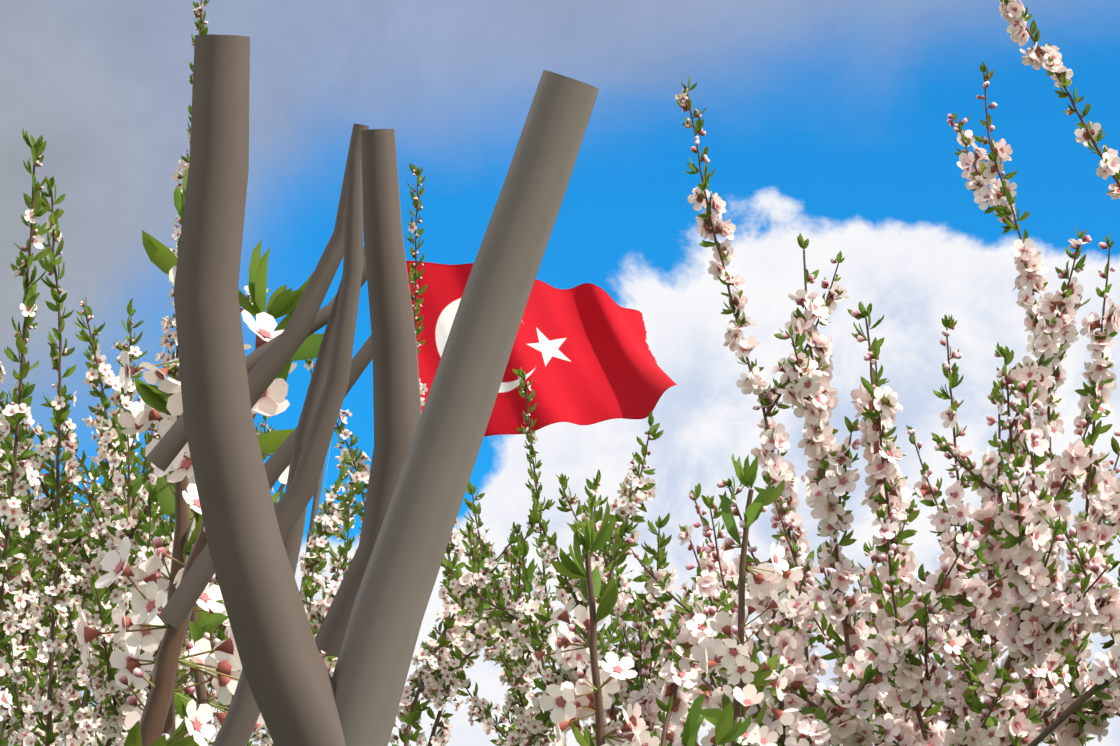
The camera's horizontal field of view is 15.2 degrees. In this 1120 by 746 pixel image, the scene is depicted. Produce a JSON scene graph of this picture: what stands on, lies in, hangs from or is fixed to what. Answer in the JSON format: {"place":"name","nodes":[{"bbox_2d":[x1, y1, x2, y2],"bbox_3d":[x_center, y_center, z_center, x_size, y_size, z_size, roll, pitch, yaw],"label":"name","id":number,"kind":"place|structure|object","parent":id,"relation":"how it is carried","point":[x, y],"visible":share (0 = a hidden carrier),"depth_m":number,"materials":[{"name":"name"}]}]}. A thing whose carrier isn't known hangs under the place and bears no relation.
{"place":"outdoors","nodes":[
{"label":"outdoors","id":0,"kind":"place"},
{"bbox_2d":[0,0,1119,745],"label":"sky","id":1,"kind":"structure","parent":0,"point":[825,121],"materials":[{"name":"blue"}]},
{"label":"ground","id":2,"kind":"structure","parent":0,"visible":0},
{"bbox_2d":[0,0,860,745],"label":"blossom tree","id":3,"kind":"object","parent":2,"relation":"on","point":[42,702],"visible":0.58,"depth_m":9.90,"materials":[{"name":"white plant"}]},
{"bbox_2d":[76,34,803,745],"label":"blossom tree","id":4,"kind":"object","parent":2,"relation":"on","point":[238,534],"visible":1,"depth_m":1.18,"materials":[{"name":"grey wood"}]},
{"bbox_2d":[300,227,676,606],"bbox_3d":[-0.785,3.300,22.993,2.043,8.395,0.877,7,-13,1],"label":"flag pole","id":5,"kind":"object","parent":2,"relation":"on","point":[581,354],"visible":0.62,"depth_m":23.85,"materials":[{"name":"fabric"}]},
{"bbox_2d":[533,0,1119,745],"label":"blossom tree","id":6,"kind":"object","parent":2,"relation":"on","point":[1009,544],"visible":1,"depth_m":8.60,"materials":[{"name":"white plant"}]}
]}

